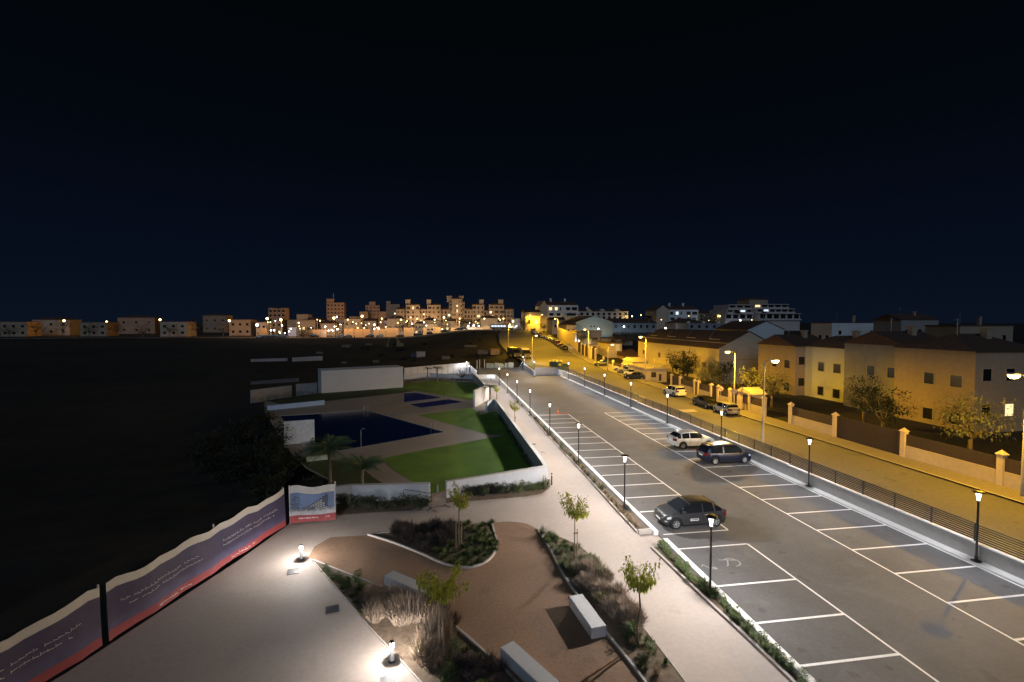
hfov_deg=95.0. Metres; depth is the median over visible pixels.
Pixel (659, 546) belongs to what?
leafy shrub
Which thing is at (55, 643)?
construction banner
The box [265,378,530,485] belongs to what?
pool deck
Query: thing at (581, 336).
tree
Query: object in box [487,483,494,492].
feathery shrub
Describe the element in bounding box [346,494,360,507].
round bush
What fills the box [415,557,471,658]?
young tree
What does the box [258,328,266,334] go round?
garden wall
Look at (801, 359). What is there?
window
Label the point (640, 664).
grass tuft
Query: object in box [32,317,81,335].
house
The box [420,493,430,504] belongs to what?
round bush
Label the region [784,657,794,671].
leafy shrub
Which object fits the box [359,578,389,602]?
feathery shrub
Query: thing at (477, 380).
garden wall
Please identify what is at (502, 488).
round bush
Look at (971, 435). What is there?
tree
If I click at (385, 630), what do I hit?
planting bed
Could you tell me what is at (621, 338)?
tree
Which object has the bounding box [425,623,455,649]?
feathery shrub
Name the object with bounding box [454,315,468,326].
tree
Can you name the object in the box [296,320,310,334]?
house
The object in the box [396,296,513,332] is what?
apartment complex
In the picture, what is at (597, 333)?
house
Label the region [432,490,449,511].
crowd barrier
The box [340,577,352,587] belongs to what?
leafy shrub
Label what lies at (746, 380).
tree
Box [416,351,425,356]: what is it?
container
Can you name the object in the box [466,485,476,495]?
round bush
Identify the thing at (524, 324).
tree
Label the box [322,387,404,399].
hedge
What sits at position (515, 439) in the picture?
hedge
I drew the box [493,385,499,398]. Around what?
young tree
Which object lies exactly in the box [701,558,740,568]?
wheelchair marking
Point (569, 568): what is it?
grass tuft
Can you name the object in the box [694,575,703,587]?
leafy shrub
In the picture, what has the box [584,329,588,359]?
street lamp
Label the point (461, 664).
feathery shrub
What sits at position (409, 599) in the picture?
feathery shrub
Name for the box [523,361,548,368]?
verge
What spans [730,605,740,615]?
leafy shrub
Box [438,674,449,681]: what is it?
leafy shrub
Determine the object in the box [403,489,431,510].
crowd barrier
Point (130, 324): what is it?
house
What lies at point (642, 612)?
feathery shrub
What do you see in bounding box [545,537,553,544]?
grass tuft
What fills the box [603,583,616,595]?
feathery shrub
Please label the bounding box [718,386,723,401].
round sign
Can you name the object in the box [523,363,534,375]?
retaining wall
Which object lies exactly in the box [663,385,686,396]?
parked car
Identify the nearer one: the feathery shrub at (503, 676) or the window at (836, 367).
the feathery shrub at (503, 676)
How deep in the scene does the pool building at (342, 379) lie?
87.30 m
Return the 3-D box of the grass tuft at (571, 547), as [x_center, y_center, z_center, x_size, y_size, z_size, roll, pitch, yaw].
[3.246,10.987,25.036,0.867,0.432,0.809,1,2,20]
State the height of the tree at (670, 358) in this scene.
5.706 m
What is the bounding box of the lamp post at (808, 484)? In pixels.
[805,438,813,486]
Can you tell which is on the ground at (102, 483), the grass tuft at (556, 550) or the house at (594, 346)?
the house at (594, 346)
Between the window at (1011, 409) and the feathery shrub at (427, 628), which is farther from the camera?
the window at (1011, 409)
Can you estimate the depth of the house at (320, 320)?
315.32 m
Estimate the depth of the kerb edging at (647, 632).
17.39 m
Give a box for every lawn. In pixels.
[269,390,414,403]
[296,456,381,484]
[373,380,487,401]
[382,435,530,492]
[419,408,510,434]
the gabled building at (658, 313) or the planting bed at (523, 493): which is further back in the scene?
the gabled building at (658, 313)
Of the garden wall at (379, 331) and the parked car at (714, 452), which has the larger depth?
the garden wall at (379, 331)
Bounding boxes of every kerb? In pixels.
[561,376,1023,586]
[569,350,1023,502]
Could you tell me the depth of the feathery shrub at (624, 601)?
19.35 m
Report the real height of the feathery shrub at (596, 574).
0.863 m
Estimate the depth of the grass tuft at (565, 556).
23.94 m
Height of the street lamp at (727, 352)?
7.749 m
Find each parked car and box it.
[560,345,567,349]
[594,359,609,365]
[617,366,627,372]
[623,369,633,374]
[624,372,644,378]
[654,495,725,529]
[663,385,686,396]
[667,429,714,448]
[692,395,717,408]
[696,441,750,464]
[713,402,739,415]
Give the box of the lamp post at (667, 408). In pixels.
[665,393,668,422]
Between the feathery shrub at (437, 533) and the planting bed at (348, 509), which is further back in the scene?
the planting bed at (348, 509)
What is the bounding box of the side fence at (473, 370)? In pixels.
[470,365,476,374]
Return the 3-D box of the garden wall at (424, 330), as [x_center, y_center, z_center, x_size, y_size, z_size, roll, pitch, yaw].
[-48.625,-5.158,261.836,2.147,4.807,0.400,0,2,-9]
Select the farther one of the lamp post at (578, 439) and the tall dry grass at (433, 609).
the lamp post at (578, 439)
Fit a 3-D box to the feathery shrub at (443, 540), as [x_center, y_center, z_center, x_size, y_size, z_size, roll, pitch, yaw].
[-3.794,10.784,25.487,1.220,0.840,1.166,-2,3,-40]
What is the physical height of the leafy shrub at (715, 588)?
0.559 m
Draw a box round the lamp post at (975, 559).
[970,490,985,562]
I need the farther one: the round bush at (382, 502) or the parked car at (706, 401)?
the parked car at (706, 401)
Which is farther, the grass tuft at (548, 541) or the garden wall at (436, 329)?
the garden wall at (436, 329)
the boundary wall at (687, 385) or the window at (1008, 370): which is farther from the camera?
the boundary wall at (687, 385)
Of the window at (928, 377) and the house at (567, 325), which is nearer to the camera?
the window at (928, 377)
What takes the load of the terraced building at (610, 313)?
on the ground at (102, 483)
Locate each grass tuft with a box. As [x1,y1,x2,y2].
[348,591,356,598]
[435,657,446,668]
[436,552,446,559]
[441,651,452,661]
[451,552,461,559]
[458,541,468,548]
[460,643,473,651]
[472,556,481,563]
[477,538,488,544]
[481,551,488,557]
[534,525,551,535]
[538,476,551,489]
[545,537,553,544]
[548,544,565,554]
[559,538,568,544]
[560,552,573,560]
[564,560,573,573]
[568,544,575,550]
[573,551,583,560]
[595,481,606,489]
[622,631,636,642]
[626,514,632,521]
[628,637,637,645]
[636,651,654,665]
[636,659,648,667]
[640,633,653,644]
[642,662,652,671]
[648,662,667,676]
[662,657,670,664]
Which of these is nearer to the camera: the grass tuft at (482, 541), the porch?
the grass tuft at (482, 541)
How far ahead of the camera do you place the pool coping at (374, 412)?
59.88 m
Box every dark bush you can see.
[182,426,233,473]
[200,441,253,482]
[219,416,258,444]
[237,470,285,501]
[244,430,288,473]
[246,406,277,427]
[252,450,294,488]
[256,418,293,454]
[277,448,306,475]
[294,474,324,486]
[308,434,328,453]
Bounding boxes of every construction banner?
[0,584,101,681]
[106,487,285,640]
[288,481,335,523]
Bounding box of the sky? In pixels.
[0,0,1023,323]
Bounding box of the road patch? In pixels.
[680,409,697,411]
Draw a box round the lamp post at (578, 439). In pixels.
[576,422,581,461]
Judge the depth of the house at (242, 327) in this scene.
279.23 m
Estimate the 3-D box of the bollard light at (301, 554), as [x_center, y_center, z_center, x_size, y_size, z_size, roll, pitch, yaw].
[-10.867,10.877,24.195,0.260,0.740,0.260,0,2,-9]
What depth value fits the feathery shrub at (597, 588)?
20.71 m
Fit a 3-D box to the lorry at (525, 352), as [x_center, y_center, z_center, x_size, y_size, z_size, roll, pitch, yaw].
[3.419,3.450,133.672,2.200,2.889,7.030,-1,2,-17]
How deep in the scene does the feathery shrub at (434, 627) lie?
17.55 m
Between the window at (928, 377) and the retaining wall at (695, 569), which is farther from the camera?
the window at (928, 377)
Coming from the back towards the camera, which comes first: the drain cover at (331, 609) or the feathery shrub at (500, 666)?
the drain cover at (331, 609)
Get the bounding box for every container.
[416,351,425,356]
[558,363,567,373]
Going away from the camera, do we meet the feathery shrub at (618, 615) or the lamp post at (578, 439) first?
the feathery shrub at (618, 615)
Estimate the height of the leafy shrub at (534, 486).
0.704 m
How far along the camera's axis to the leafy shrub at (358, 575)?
22.01 m
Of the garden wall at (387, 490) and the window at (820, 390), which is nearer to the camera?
the garden wall at (387, 490)
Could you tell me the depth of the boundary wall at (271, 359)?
141.99 m
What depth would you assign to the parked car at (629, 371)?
97.37 m
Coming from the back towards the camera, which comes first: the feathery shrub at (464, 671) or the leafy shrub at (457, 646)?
the leafy shrub at (457, 646)
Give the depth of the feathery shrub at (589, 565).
22.36 m
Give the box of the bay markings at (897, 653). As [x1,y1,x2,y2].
[539,412,1023,681]
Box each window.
[783,383,789,391]
[784,359,789,368]
[797,378,804,386]
[798,356,804,364]
[817,386,823,395]
[818,362,824,371]
[832,388,839,398]
[833,363,840,373]
[866,365,874,375]
[886,367,894,378]
[922,406,933,420]
[923,371,934,384]
[948,411,961,425]
[949,374,962,388]
[981,404,990,416]
[982,368,992,381]
[1004,403,1013,416]
[1005,368,1015,380]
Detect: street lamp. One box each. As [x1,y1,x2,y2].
[532,335,536,362]
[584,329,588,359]
[639,336,645,380]
[725,351,735,402]
[761,359,779,449]
[1007,373,1023,496]
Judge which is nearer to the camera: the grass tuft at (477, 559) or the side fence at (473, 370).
the grass tuft at (477, 559)
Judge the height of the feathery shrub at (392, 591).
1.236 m
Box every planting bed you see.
[316,563,511,681]
[337,500,420,514]
[373,523,493,565]
[446,485,549,502]
[514,398,646,529]
[540,530,684,681]
[654,547,800,681]
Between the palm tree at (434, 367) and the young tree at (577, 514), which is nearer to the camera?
the young tree at (577, 514)
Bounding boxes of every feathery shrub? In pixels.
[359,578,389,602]
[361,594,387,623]
[377,581,410,601]
[381,589,412,627]
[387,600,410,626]
[388,521,407,538]
[388,592,424,624]
[390,517,404,526]
[396,524,415,540]
[397,523,417,543]
[400,517,415,527]
[403,632,454,668]
[404,592,433,623]
[405,588,426,618]
[409,619,454,647]
[411,524,423,537]
[411,530,425,546]
[411,617,433,637]
[411,619,450,640]
[416,604,455,637]
[417,519,435,533]
[418,539,434,553]
[422,601,452,622]
[424,532,436,545]
[425,514,444,524]
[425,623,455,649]
[427,617,453,645]
[429,601,450,608]
[430,528,450,545]
[433,519,442,529]
[433,520,440,531]
[433,532,452,547]
[440,517,457,531]
[441,518,457,531]
[442,524,459,539]
[445,610,462,628]
[450,648,477,670]
[451,662,474,681]
[454,656,469,672]
[458,649,483,675]
[460,668,487,681]
[474,663,489,681]
[475,658,487,669]
[480,646,499,662]
[480,657,497,678]
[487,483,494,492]
[487,670,510,681]
[490,656,507,675]
[494,671,515,681]
[570,559,587,576]
[571,570,597,589]
[577,556,601,572]
[585,568,600,580]
[587,555,604,567]
[587,578,608,594]
[590,588,614,608]
[592,563,613,578]
[592,580,613,596]
[593,576,614,584]
[595,594,620,615]
[601,571,617,583]
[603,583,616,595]
[604,599,618,618]
[607,579,631,597]
[607,592,625,606]
[607,603,629,625]
[613,602,643,626]
[613,607,629,626]
[614,595,642,621]
[618,595,642,607]
[622,601,650,624]
[622,616,645,636]
[623,610,647,627]
[631,611,648,627]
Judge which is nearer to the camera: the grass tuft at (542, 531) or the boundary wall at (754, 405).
the grass tuft at (542, 531)
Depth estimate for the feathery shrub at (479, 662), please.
16.16 m
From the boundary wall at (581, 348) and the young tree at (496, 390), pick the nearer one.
the young tree at (496, 390)
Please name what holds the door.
in the porch
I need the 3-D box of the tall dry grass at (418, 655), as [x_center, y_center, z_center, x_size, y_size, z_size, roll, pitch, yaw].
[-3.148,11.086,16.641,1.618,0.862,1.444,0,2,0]
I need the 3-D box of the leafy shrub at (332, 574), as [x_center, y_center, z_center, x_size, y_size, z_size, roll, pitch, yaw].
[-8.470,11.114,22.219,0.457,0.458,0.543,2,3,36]
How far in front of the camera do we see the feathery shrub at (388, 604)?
18.85 m
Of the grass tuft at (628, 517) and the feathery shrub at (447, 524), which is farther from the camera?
the grass tuft at (628, 517)
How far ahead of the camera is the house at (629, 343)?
168.38 m
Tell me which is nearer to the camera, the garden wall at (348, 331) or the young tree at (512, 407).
the young tree at (512, 407)
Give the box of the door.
[743,395,747,403]
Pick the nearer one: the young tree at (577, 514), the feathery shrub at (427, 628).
the feathery shrub at (427, 628)
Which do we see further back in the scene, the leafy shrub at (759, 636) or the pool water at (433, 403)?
the pool water at (433, 403)
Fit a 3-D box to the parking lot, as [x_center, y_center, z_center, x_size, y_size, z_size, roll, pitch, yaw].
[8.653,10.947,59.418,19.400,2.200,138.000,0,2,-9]
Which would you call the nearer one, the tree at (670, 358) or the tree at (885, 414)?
the tree at (885, 414)
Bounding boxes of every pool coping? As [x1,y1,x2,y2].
[280,410,444,450]
[403,392,442,401]
[409,399,463,407]
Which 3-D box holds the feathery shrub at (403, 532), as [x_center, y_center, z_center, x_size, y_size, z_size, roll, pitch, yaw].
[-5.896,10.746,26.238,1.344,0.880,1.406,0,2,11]
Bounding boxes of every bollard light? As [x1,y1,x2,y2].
[299,544,303,559]
[388,640,395,663]
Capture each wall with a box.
[250,385,291,402]
[251,358,287,361]
[251,378,298,384]
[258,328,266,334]
[267,400,324,409]
[284,419,314,447]
[292,356,322,361]
[296,383,316,395]
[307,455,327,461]
[312,330,326,336]
[336,482,429,503]
[344,328,353,336]
[355,329,369,336]
[373,329,384,336]
[385,328,398,336]
[404,328,413,336]
[404,362,469,373]
[404,373,485,386]
[423,327,426,334]
[433,327,440,333]
[445,398,547,497]
[466,327,482,329]
[473,384,488,406]
[477,374,495,379]
[495,375,657,534]
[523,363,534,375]
[534,367,557,374]
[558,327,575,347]
[562,367,1023,579]
[574,338,596,360]
[603,356,627,370]
[663,538,815,681]
[670,374,692,393]
[692,379,731,401]
[738,392,766,415]
[788,402,1020,490]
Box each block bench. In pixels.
[384,570,428,596]
[500,641,558,681]
[569,594,605,638]
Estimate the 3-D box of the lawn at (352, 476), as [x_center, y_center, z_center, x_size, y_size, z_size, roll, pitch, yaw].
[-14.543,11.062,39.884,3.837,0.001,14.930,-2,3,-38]
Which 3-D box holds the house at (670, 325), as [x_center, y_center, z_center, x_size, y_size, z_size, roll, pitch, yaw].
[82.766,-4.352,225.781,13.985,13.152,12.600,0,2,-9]
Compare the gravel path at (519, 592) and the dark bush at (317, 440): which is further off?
the dark bush at (317, 440)
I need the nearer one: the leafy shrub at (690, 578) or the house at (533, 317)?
the leafy shrub at (690, 578)
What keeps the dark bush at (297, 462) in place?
on the pool deck
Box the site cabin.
[490,349,499,354]
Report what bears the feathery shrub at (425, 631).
on the planting bed at (385, 630)
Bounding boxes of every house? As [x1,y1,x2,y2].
[0,321,41,336]
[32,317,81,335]
[80,322,118,335]
[117,315,162,333]
[160,321,195,336]
[203,314,232,331]
[229,319,257,335]
[256,322,272,335]
[268,308,288,319]
[272,320,286,334]
[287,319,296,332]
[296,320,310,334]
[297,314,311,319]
[307,317,318,333]
[315,317,322,329]
[321,321,337,335]
[334,319,343,334]
[344,318,362,334]
[359,311,369,328]
[363,318,378,333]
[380,311,385,328]
[384,318,386,328]
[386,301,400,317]
[387,316,406,333]
[415,321,422,333]
[423,317,436,326]
[427,323,437,331]
[429,320,440,326]
[445,319,455,329]
[480,315,497,326]
[511,318,520,327]
[521,309,539,329]
[547,317,564,333]
[559,322,576,329]
[565,316,612,336]
[567,330,601,341]
[580,337,620,343]
[582,344,598,353]
[597,341,622,357]
[606,318,656,332]
[608,336,632,344]
[617,349,637,358]
[627,358,668,381]
[665,318,701,328]
[675,321,725,329]
[698,311,708,320]
[715,321,785,338]
[737,298,768,304]
[756,330,820,395]
[804,324,861,402]
[810,315,872,338]
[843,317,934,412]
[873,311,939,331]
[893,319,1023,432]
[924,313,1013,341]
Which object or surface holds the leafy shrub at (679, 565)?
on the planting bed at (715, 602)
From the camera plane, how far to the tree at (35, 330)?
249.10 m
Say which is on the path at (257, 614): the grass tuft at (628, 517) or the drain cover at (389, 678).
the drain cover at (389, 678)
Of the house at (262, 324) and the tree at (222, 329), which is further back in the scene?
the house at (262, 324)
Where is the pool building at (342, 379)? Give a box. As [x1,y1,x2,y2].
[318,365,402,392]
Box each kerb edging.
[312,559,516,681]
[313,561,421,681]
[367,523,497,568]
[500,385,637,532]
[537,528,646,681]
[545,531,686,681]
[638,528,651,533]
[651,546,795,681]
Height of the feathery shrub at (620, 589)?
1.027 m
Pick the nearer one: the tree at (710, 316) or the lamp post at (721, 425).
the lamp post at (721, 425)
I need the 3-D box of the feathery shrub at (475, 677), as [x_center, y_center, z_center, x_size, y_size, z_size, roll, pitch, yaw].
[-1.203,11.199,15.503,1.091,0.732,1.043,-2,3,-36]
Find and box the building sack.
[508,362,513,367]
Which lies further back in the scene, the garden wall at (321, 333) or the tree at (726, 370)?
the garden wall at (321, 333)
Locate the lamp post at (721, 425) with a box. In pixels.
[719,410,723,440]
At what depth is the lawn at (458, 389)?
89.66 m
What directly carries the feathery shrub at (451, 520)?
on the planting bed at (412, 544)
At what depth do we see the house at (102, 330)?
268.01 m
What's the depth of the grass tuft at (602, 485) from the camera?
34.33 m
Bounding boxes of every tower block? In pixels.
[326,293,345,320]
[365,302,380,328]
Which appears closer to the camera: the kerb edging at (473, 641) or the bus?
the kerb edging at (473, 641)
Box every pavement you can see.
[538,331,1023,501]
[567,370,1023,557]
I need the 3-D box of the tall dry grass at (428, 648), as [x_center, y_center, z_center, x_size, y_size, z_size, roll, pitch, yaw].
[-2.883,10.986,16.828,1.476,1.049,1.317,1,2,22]
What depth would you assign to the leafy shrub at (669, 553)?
24.10 m
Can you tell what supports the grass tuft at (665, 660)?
on the planting bed at (614, 629)
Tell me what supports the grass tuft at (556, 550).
on the planting bed at (614, 629)
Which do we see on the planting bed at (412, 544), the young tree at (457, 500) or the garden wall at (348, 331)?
the young tree at (457, 500)
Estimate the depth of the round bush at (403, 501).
31.23 m
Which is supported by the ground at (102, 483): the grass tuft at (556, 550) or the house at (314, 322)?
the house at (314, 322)
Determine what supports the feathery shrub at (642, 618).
on the planting bed at (614, 629)
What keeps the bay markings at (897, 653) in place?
on the parking lot
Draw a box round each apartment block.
[705,304,753,322]
[746,304,801,330]
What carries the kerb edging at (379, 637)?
on the path at (257, 614)
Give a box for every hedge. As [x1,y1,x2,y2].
[254,390,319,401]
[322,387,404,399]
[405,377,472,384]
[497,414,532,466]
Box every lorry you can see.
[507,347,520,357]
[518,347,531,358]
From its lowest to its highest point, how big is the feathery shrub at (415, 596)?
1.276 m
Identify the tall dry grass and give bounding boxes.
[361,585,382,604]
[362,598,382,623]
[365,591,384,603]
[398,626,437,665]
[406,646,435,666]
[411,633,447,658]
[414,597,446,615]
[416,603,454,619]
[418,600,429,621]
[433,615,465,646]
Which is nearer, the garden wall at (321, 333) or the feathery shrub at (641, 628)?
the feathery shrub at (641, 628)
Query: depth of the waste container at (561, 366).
108.63 m
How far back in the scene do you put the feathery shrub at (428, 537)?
25.51 m
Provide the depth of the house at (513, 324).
303.67 m
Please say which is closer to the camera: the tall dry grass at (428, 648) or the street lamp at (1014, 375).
the tall dry grass at (428, 648)
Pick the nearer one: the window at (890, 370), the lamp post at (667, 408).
the lamp post at (667, 408)
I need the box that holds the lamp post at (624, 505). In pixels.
[621,454,628,509]
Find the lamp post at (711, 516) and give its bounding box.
[705,514,717,596]
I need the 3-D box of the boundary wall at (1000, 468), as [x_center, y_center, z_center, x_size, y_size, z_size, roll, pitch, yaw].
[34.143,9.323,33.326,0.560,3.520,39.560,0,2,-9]
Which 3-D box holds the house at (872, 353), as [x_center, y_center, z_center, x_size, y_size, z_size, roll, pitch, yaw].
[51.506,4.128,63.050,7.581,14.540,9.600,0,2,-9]
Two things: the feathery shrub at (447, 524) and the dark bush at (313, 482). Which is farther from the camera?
the dark bush at (313, 482)
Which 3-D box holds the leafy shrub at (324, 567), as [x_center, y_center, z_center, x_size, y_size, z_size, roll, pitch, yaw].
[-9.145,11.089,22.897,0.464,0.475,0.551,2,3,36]
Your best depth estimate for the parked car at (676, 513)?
27.92 m
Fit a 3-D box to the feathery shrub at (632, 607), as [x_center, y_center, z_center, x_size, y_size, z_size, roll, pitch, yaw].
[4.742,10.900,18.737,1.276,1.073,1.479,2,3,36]
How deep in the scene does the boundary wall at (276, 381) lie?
107.59 m
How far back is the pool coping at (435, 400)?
74.19 m
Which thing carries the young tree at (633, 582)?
on the planting bed at (614, 629)
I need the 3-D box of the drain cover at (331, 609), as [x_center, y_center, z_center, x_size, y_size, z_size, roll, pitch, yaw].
[-7.648,11.406,19.971,0.540,0.017,0.540,-1,2,-21]
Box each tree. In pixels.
[1,324,21,336]
[22,320,47,336]
[52,316,73,336]
[81,322,98,336]
[106,318,123,336]
[137,324,151,336]
[163,321,177,336]
[188,318,204,336]
[217,321,228,336]
[274,306,279,329]
[295,327,312,336]
[298,433,355,483]
[337,454,388,483]
[394,318,410,334]
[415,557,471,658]
[432,366,442,382]
[447,481,472,548]
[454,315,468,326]
[484,384,495,399]
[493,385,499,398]
[508,400,519,422]
[515,318,529,330]
[558,492,590,556]
[571,328,592,338]
[607,331,629,344]
[618,555,660,647]
[643,315,652,334]
[665,350,683,374]
[670,349,700,378]
[676,349,702,379]
[691,359,728,385]
[699,312,722,322]
[706,361,733,385]
[721,376,738,394]
[733,364,776,396]
[752,369,792,407]
[844,375,884,422]
[846,384,923,427]
[932,391,1023,449]
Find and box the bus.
[490,324,505,329]
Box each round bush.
[336,492,349,506]
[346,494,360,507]
[358,495,369,506]
[362,496,375,508]
[367,495,381,508]
[375,497,390,508]
[390,496,401,508]
[397,494,411,506]
[410,493,422,506]
[414,497,427,510]
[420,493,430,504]
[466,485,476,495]
[476,484,487,495]
[477,482,490,495]
[493,482,503,493]
[497,481,509,492]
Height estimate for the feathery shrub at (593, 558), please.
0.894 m
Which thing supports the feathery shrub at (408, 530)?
on the planting bed at (412, 544)
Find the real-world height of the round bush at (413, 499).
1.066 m
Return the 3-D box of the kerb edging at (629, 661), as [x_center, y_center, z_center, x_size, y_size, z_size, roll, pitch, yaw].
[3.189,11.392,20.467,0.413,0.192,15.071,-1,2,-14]
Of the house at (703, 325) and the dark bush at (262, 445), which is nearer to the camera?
the dark bush at (262, 445)
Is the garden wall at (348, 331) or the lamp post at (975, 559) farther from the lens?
the garden wall at (348, 331)
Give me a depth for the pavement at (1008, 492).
40.68 m
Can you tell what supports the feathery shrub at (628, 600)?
on the planting bed at (614, 629)
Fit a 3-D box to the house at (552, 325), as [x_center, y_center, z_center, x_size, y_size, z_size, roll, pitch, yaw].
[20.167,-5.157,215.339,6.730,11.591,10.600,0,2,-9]
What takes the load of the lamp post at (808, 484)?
on the kerb at (986, 566)
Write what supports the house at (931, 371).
on the ground at (102, 483)
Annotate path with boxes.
[52,379,788,681]
[308,521,642,681]
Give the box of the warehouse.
[637,329,764,383]
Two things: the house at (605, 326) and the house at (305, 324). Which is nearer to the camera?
the house at (605, 326)
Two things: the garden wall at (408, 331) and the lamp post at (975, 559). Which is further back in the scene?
the garden wall at (408, 331)
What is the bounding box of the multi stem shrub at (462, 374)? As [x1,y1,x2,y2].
[454,367,467,377]
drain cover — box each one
[287,567,299,574]
[325,604,338,613]
[380,674,394,681]
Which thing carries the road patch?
on the road at (1001, 515)
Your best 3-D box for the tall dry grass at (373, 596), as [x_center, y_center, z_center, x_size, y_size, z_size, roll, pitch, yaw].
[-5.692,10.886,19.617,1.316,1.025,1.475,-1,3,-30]
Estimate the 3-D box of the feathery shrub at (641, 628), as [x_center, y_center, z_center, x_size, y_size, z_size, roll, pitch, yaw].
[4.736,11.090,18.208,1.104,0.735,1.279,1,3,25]
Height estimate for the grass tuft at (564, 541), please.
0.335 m
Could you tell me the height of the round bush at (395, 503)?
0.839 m
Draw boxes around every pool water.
[281,410,441,451]
[404,392,440,401]
[410,399,460,407]
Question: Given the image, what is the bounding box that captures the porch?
[737,387,766,409]
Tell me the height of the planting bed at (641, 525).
0.870 m
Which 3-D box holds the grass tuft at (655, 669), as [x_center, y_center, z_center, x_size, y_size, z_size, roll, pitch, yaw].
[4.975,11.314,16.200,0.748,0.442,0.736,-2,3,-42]
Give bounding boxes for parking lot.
[474,367,1023,681]
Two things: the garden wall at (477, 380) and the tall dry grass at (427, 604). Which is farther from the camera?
the garden wall at (477, 380)
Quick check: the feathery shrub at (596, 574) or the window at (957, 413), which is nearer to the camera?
the feathery shrub at (596, 574)
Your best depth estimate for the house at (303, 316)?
289.78 m
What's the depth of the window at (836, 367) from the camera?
69.90 m
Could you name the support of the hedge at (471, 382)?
on the lawn at (458, 389)
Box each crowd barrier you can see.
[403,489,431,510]
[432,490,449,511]
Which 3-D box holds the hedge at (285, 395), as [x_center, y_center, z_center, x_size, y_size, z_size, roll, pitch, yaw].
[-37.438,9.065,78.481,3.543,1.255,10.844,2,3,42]
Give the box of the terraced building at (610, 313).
[578,307,627,318]
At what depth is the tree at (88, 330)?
252.93 m
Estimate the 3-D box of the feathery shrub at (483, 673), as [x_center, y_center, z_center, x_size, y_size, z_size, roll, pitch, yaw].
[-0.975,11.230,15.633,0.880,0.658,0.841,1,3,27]
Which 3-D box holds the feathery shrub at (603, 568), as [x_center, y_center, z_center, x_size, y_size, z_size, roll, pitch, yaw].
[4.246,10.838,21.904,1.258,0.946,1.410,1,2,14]
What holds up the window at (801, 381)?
in the house at (788, 351)
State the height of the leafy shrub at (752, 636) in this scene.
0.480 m
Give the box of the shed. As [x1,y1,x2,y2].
[621,357,649,363]
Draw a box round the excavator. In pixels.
[386,337,403,348]
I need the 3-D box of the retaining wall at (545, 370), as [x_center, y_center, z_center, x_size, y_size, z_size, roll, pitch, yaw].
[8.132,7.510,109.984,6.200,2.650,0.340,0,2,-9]
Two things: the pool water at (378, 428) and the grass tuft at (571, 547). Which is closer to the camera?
the grass tuft at (571, 547)
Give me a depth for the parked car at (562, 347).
150.90 m
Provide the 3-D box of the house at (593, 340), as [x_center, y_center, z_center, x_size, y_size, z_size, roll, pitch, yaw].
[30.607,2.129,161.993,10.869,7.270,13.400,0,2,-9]
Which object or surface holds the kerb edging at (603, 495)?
on the path at (257, 614)
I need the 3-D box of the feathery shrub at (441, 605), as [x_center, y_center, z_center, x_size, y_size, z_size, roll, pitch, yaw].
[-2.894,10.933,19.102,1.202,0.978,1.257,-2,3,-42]
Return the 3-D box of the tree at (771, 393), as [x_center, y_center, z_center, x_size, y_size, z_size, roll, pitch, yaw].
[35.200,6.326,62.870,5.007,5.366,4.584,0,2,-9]
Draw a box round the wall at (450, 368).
[404,362,469,373]
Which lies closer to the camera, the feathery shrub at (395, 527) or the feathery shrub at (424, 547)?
the feathery shrub at (424, 547)
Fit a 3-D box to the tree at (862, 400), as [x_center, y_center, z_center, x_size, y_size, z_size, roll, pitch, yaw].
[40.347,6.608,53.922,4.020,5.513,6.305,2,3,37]
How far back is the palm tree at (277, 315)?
272.37 m
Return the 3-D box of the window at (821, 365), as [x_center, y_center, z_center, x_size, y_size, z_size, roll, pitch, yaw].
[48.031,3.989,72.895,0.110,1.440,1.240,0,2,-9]
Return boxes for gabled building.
[535,298,577,329]
[645,303,698,329]
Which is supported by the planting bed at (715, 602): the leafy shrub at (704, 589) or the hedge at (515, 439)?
the leafy shrub at (704, 589)
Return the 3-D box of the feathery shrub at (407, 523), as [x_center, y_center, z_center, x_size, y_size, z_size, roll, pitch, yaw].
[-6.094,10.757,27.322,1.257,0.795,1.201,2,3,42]
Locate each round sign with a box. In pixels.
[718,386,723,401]
[731,388,737,393]
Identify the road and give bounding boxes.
[0,330,546,338]
[498,331,1023,547]
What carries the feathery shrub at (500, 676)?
on the planting bed at (385, 630)
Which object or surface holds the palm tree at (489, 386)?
on the pool deck
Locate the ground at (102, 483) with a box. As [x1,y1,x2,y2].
[0,323,1023,681]
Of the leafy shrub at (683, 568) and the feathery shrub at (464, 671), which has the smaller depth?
the feathery shrub at (464, 671)
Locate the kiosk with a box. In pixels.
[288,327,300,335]
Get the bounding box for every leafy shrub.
[320,563,330,571]
[327,571,336,581]
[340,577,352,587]
[344,580,351,588]
[351,569,362,581]
[355,579,363,589]
[437,660,457,681]
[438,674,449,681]
[448,649,461,660]
[449,636,464,653]
[476,677,491,681]
[530,483,536,491]
[622,619,639,638]
[641,638,657,655]
[657,539,664,548]
[661,540,670,552]
[664,549,672,559]
[675,558,684,569]
[679,564,686,575]
[684,572,695,584]
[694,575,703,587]
[699,579,707,592]
[700,576,713,589]
[707,588,717,598]
[709,586,719,596]
[718,592,727,604]
[722,600,732,614]
[728,610,736,622]
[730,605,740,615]
[733,613,742,624]
[739,622,750,633]
[741,620,754,632]
[749,630,756,639]
[754,630,768,645]
[760,640,770,651]
[768,642,783,660]
[771,647,779,660]
[777,652,786,665]
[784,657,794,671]
[795,666,810,674]
[796,673,807,681]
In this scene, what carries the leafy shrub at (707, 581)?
on the planting bed at (715, 602)

